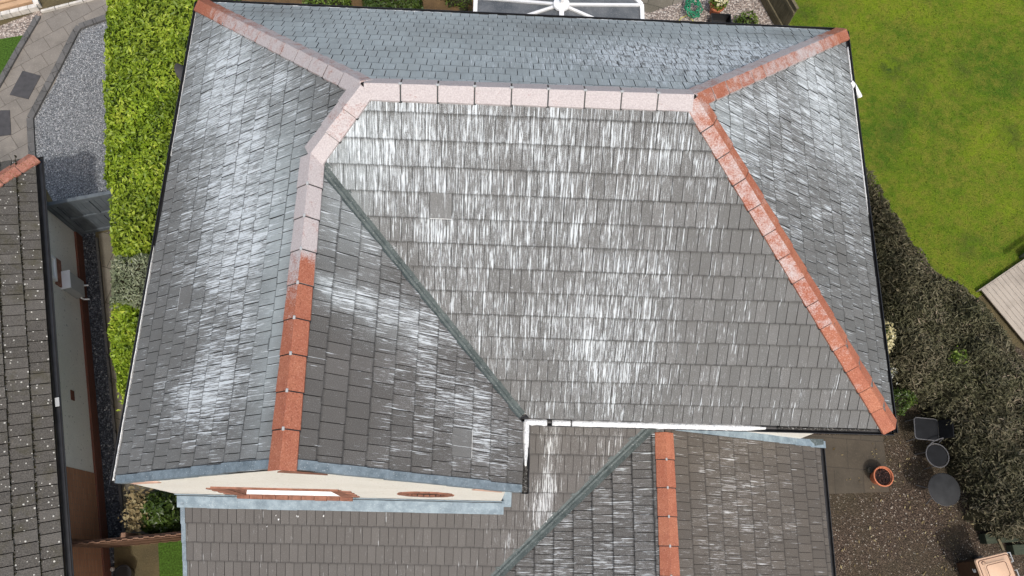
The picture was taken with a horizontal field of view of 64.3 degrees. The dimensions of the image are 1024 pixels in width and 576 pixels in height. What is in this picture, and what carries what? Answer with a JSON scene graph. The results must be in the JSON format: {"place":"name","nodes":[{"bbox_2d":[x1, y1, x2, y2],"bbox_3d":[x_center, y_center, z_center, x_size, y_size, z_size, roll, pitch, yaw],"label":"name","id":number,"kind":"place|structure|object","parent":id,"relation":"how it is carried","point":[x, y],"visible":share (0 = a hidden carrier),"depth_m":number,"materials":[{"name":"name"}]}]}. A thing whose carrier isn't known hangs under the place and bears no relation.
{"place":"outdoors","nodes":[
{"label":"outdoors","id":0,"kind":"place"},
{"bbox_2d":[0,0,107,162],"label":"path","id":1,"kind":"structure","parent":0,"point":[44,45],"depth_m":19.52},
{"bbox_2d":[0,110,10,135],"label":"slate slab","id":2,"kind":"structure","parent":1,"relation":"in","point":[5,125],"depth_m":18.94,"materials":[{"name":"grey stone"}]},
{"bbox_2d":[0,15,40,87],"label":"path edging","id":3,"kind":"object","parent":1,"relation":"on","point":[6,70],"visible":1,"depth_m":19.54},
{"bbox_2d":[10,71,40,98],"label":"slate slab","id":4,"kind":"structure","parent":1,"relation":"in","point":[25,85],"depth_m":19.28,"materials":[{"name":"grey stone"}]},
{"bbox_2d":[0,0,1023,532],"bbox_3d":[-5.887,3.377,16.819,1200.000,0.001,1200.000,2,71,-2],"label":"ground","id":5,"kind":"structure","parent":0,"point":[1012,334],"depth_m":18.54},
{"bbox_2d":[0,35,22,73],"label":"lawn","id":6,"kind":"structure","parent":5,"relation":"on","point":[8,46],"depth_m":19.60,"materials":[{"name":"green plant"}]},
{"bbox_2d":[0,0,41,19],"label":"raised border","id":7,"kind":"object","parent":5,"relation":"on","point":[11,8],"visible":1,"depth_m":19.81,"materials":[{"name":"white stone"}]},
{"bbox_2d":[0,10,41,38],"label":"pink gravel","id":8,"kind":"structure","parent":5,"relation":"on","point":[17,27],"depth_m":19.79,"materials":[{"name":"gravel"}]},
{"bbox_2d":[0,154,110,575],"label":"bungalow","id":9,"kind":"object","parent":5,"relation":"on","point":[52,499],"visible":1,"depth_m":14.84,"materials":[{"name":"grey tile"}]},
{"bbox_2d":[51,254,61,287],"bbox_3d":[-9.211,-0.462,16.171,0.060,1.140,0.600,-12,72,-7],"label":"window","id":10,"kind":"structure","parent":9,"relation":"in","point":[56,263],"depth_m":16.45,"materials":[{"name":"white plastic"}]},
{"bbox_2d":[41,0,92,13],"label":"kerb","id":11,"kind":"structure","parent":5,"relation":"on","point":[49,9],"depth_m":19.98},
{"bbox_2d":[34,21,110,200],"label":"grey gravel","id":12,"kind":"structure","parent":5,"relation":"on","point":[70,126],"depth_m":19.02,"materials":[{"name":"grey gravel"}]},
{"bbox_2d":[26,14,106,157],"bbox_3d":[-10.730,-4.756,19.289,0.753,0.078,4.360,13,71,2],"label":"path edging","id":13,"kind":"object","parent":12,"relation":"on","point":[52,76],"visible":0.91,"depth_m":19.32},
{"bbox_2d":[47,189,115,236],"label":"garden gate","id":14,"kind":"structure","parent":5,"relation":"on","point":[83,215],"depth_m":17.21,"materials":[{"name":"paint"}]},
{"bbox_2d":[82,232,121,537],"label":"dark gravel","id":15,"kind":"structure","parent":5,"relation":"on","point":[113,511],"depth_m":17.13,"materials":[{"name":"black gravel"}]},
{"bbox_2d":[95,237,125,532],"bbox_3d":[-8.464,1.933,17.153,0.050,0.080,6.590,-12,72,-7],"label":"alley edging","id":16,"kind":"object","parent":5,"relation":"on","point":[108,367],"visible":0.77,"depth_m":17.21,"materials":[{"name":"grey concrete"}]},
{"bbox_2d":[72,531,180,547],"bbox_3d":[-6.833,4.702,15.344,2.354,1.846,0.137,-4,72,-4],"label":"fence","id":17,"kind":"object","parent":5,"relation":"on","point":[126,539],"visible":0.69,"depth_m":14.69,"materials":[{"name":"brown wood"}]},
{"bbox_2d":[99,231,156,533],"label":"alley slabs","id":18,"kind":"structure","parent":5,"relation":"on","point":[106,251],"depth_m":17.66,"materials":[{"name":"grey concrete"}]},
{"bbox_2d":[107,299,139,410],"bbox_3d":[-7.529,1.484,16.328,0.844,1.973,2.668,-5,72,-4],"label":"laurel hedge","id":19,"kind":"object","parent":18,"relation":"on","point":[121,332],"visible":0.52,"depth_m":15.65,"materials":[{"name":"green plant"}]},
{"bbox_2d":[108,253,149,311],"bbox_3d":[-7.472,0.188,16.718,1.171,2.066,1.635,-12,72,-7],"label":"pale shrub","id":20,"kind":"object","parent":18,"relation":"on","point":[128,278],"visible":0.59,"depth_m":15.88,"materials":[{"name":"green plant"}]},
{"bbox_2d":[118,485,180,536],"bbox_3d":[-6.594,4.219,15.537,1.245,1.832,1.206,2,71,-2],"label":"bush","id":21,"kind":"object","parent":18,"relation":"on","point":[156,512],"visible":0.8,"depth_m":14.96,"materials":[{"name":"green plant"}]},
{"bbox_2d":[114,543,159,575],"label":"bare earth","id":22,"kind":"structure","parent":5,"relation":"on","point":[141,560],"depth_m":16.08,"materials":[{"name":"brown soil"}]},
{"bbox_2d":[109,547,113,575],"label":"gravel strip","id":23,"kind":"object","parent":22,"relation":"on","point":[111,550],"visible":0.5,"depth_m":16.06,"materials":[{"name":"grey gravel"}]},
{"bbox_2d":[113,565,134,575],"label":"plant pot","id":24,"kind":"object","parent":22,"relation":"on","point":[123,570],"visible":1,"depth_m":15.72,"materials":[{"name":"black plastic"}]},
{"bbox_2d":[101,0,197,263],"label":"laurel hedge","id":25,"kind":"object","parent":5,"relation":"on","point":[145,41],"visible":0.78,"depth_m":17.19,"materials":[{"name":"green plant"}]},
{"bbox_2d":[158,541,182,575],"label":"front grass","id":26,"kind":"structure","parent":5,"relation":"on","point":[170,559],"depth_m":16.10,"materials":[{"name":"green plant"}]},
{"bbox_2d":[236,0,473,10],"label":"back border","id":27,"kind":"object","parent":5,"relation":"on","point":[435,4],"depth_m":20.52,"materials":[{"name":"brown soil"}]},
{"bbox_2d":[302,0,352,5],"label":"border plant","id":28,"kind":"object","parent":27,"relation":"on","point":[336,2],"visible":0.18,"depth_m":19.82,"materials":[{"name":"green plant"}]},
{"bbox_2d":[362,0,423,8],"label":"border plant","id":29,"kind":"object","parent":27,"relation":"on","point":[412,4],"visible":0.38,"depth_m":19.60,"materials":[{"name":"green plant"}]},
{"bbox_2d":[444,0,471,10],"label":"border plant","id":30,"kind":"object","parent":27,"relation":"on","point":[463,4],"visible":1,"depth_m":20.42,"materials":[{"name":"green plant"}]},
{"bbox_2d":[109,0,897,575],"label":"house","id":31,"kind":"structure","parent":5,"relation":"on","point":[439,292],"depth_m":11.67,"materials":[{"name":"tile"}]},
{"bbox_2d":[174,63,182,80],"bbox_3d":[-5.734,-3.744,14.248,0.421,0.391,0.223,15,71,2],"label":"satellite dish","id":32,"kind":"object","parent":31,"relation":"attached to","point":[178,67],"visible":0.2,"depth_m":14.30,"materials":[{"name":"metal"}]},
{"bbox_2d":[206,486,359,500],"bbox_3d":[-3.634,3.240,13.102,2.220,1.590,0.231,2,71,-2],"label":"window","id":33,"kind":"structure","parent":31,"relation":"in","point":[246,492],"depth_m":13.70,"materials":[{"name":"white plastic"}]},
{"bbox_2d":[397,491,453,497],"bbox_3d":[-1.362,3.196,12.883,0.900,0.886,0.162,2,71,-2],"label":"round window","id":34,"kind":"structure","parent":31,"relation":"in","point":[412,493],"depth_m":12.81,"materials":[{"name":"red stone"}]},
{"bbox_2d":[473,0,644,18],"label":"conservatory","id":35,"kind":"object","parent":5,"relation":"on","point":[633,9],"visible":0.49,"depth_m":17.44,"materials":[{"name":"white plastic"}]},
{"bbox_2d":[644,0,773,24],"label":"back gravel","id":36,"kind":"structure","parent":5,"relation":"on","point":[733,8],"depth_m":20.85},
{"bbox_2d":[684,0,702,17],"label":"garden hose","id":37,"kind":"object","parent":36,"relation":"on","point":[687,7],"visible":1,"depth_m":20.53,"materials":[{"name":"green plastic"}]},
{"bbox_2d":[708,0,728,14],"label":"flower planter","id":38,"kind":"object","parent":36,"relation":"on","point":[717,6],"visible":0.98,"depth_m":20.47,"materials":[{"name":"ceramic"}]},
{"bbox_2d":[708,13,731,22],"bbox_3d":[5.258,-6.699,20.587,0.500,0.280,0.360,2,71,-2],"label":"garden crate","id":39,"kind":"object","parent":36,"relation":"on","point":[719,17],"visible":0.48,"depth_m":20.60,"materials":[{"name":"black plastic"}]},
{"bbox_2d":[732,10,759,23],"bbox_3d":[5.914,-6.518,20.391,0.724,0.619,1.104,2,71,-2],"label":"border plant","id":40,"kind":"object","parent":36,"relation":"on","point":[746,19],"visible":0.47,"depth_m":20.36,"materials":[{"name":"green plant"}]},
{"bbox_2d":[760,0,798,24],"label":"fence","id":41,"kind":"object","parent":36,"relation":"on","point":[781,12],"visible":0.76,"depth_m":20.33,"materials":[{"name":"brown wood"}]},
{"bbox_2d":[811,344,1023,575],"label":"patio gravel","id":42,"kind":"structure","parent":5,"relation":"on","point":[857,518],"depth_m":16.95,"materials":[{"name":"gravel"}]},
{"bbox_2d":[802,435,888,493],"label":"patio slabs","id":43,"kind":"structure","parent":42,"relation":"on","point":[855,461],"depth_m":17.32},
{"bbox_2d":[866,467,873,472],"bbox_3d":[7.569,3.852,17.221,0.130,0.130,0.130,2,71,-2],"label":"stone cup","id":44,"kind":"object","parent":43,"relation":"on","point":[869,469],"visible":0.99,"depth_m":17.18,"materials":[{"name":"grey stone"}]},
{"bbox_2d":[870,466,893,486],"bbox_3d":[7.713,3.967,17.075,0.420,0.345,0.420,2,71,-2],"label":"plant pot","id":45,"kind":"object","parent":43,"relation":"on","point":[882,476],"visible":1,"depth_m":16.95,"materials":[{"name":"ceramic"}]},
{"bbox_2d":[885,321,895,371],"bbox_3d":[7.312,1.537,16.800,0.680,2.381,1.388,2,71,-2],"label":"flowering shrub","id":46,"kind":"object","parent":42,"relation":"on","point":[889,332],"visible":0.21,"depth_m":15.86,"materials":[{"name":"beige plant"}]},
{"bbox_2d":[833,436,973,575],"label":"fallen leaves","id":47,"kind":"object","parent":42,"relation":"on","point":[912,512],"visible":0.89,"depth_m":16.96,"materials":[{"name":"brown plant"}]},
{"bbox_2d":[893,387,917,417],"bbox_3d":[8.001,2.393,17.071,0.764,1.383,0.785,-14,73,-7],"label":"green shrub","id":48,"kind":"object","parent":42,"relation":"on","point":[904,398],"visible":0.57,"depth_m":16.61,"materials":[{"name":"green plant"}]},
{"bbox_2d":[905,417,953,443],"bbox_3d":[8.777,2.983,17.186,0.615,0.861,0.473,6,71,-1],"label":"garden chair","id":49,"kind":"object","parent":42,"relation":"on","point":[926,429],"visible":0.97,"depth_m":17.13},
{"bbox_2d":[914,437,948,469],"bbox_3d":[8.854,3.520,17.140,0.491,0.611,0.562,-20,73,-9],"label":"garden chair","id":50,"kind":"object","parent":42,"relation":"on","point":[936,455],"visible":1,"depth_m":16.98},
{"bbox_2d":[916,473,960,505],"bbox_3d":[8.757,4.199,16.850,0.660,0.727,0.660,2,71,-2],"label":"round table","id":51,"kind":"object","parent":42,"relation":"on","point":[944,489],"visible":1,"depth_m":16.51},
{"bbox_2d":[956,552,1018,575],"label":"wheelie bin","id":52,"kind":"object","parent":42,"relation":"on","point":[998,564],"visible":1,"depth_m":15.77,"materials":[{"name":"beige plastic"}]},
{"bbox_2d":[978,533,1023,543],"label":"timber sleeper","id":53,"kind":"object","parent":42,"relation":"on","point":[985,539],"visible":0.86,"depth_m":16.72,"materials":[{"name":"grey wood"}]},
{"bbox_2d":[996,539,1004,549],"bbox_3d":[9.994,5.247,16.660,0.050,0.050,0.224,-15,73,-8],"label":"timber peg","id":54,"kind":"object","parent":53,"relation":"on","point":[1000,544],"visible":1,"depth_m":16.64,"materials":[{"name":"brown wood"}]},
{"bbox_2d":[1006,544,1023,554],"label":"timber sleeper","id":55,"kind":"object","parent":42,"relation":"on","point":[1016,549],"visible":0.84,"depth_m":16.68,"materials":[{"name":"grey wood"}]},
{"bbox_2d":[866,167,1023,544],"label":"garden hedge","id":56,"kind":"object","parent":5,"relation":"on","point":[932,315],"visible":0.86,"depth_m":16.62,"materials":[{"name":"green plant"}]},
{"bbox_2d":[948,345,969,369],"bbox_3d":[9.034,1.430,16.497,0.499,0.478,0.562,2,71,-2],"label":"lime sprig","id":57,"kind":"object","parent":56,"relation":"attached to","point":[956,355],"visible":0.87,"depth_m":16.40,"materials":[{"name":"green plant"}]},
{"bbox_2d":[641,0,683,12],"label":"back paving","id":58,"kind":"structure","parent":0,"point":[650,6],"depth_m":20.85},
{"bbox_2d":[789,0,1023,297],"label":"lawn","id":59,"kind":"structure","parent":0,"point":[907,184],"depth_m":20.15,"materials":[{"name":"green plant"}]},
{"bbox_2d":[976,259,1023,340],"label":"deck","id":60,"kind":"structure","parent":59,"relation":"on","point":[1003,293],"depth_m":18.57,"materials":[{"name":"brown wood"}]}
]}

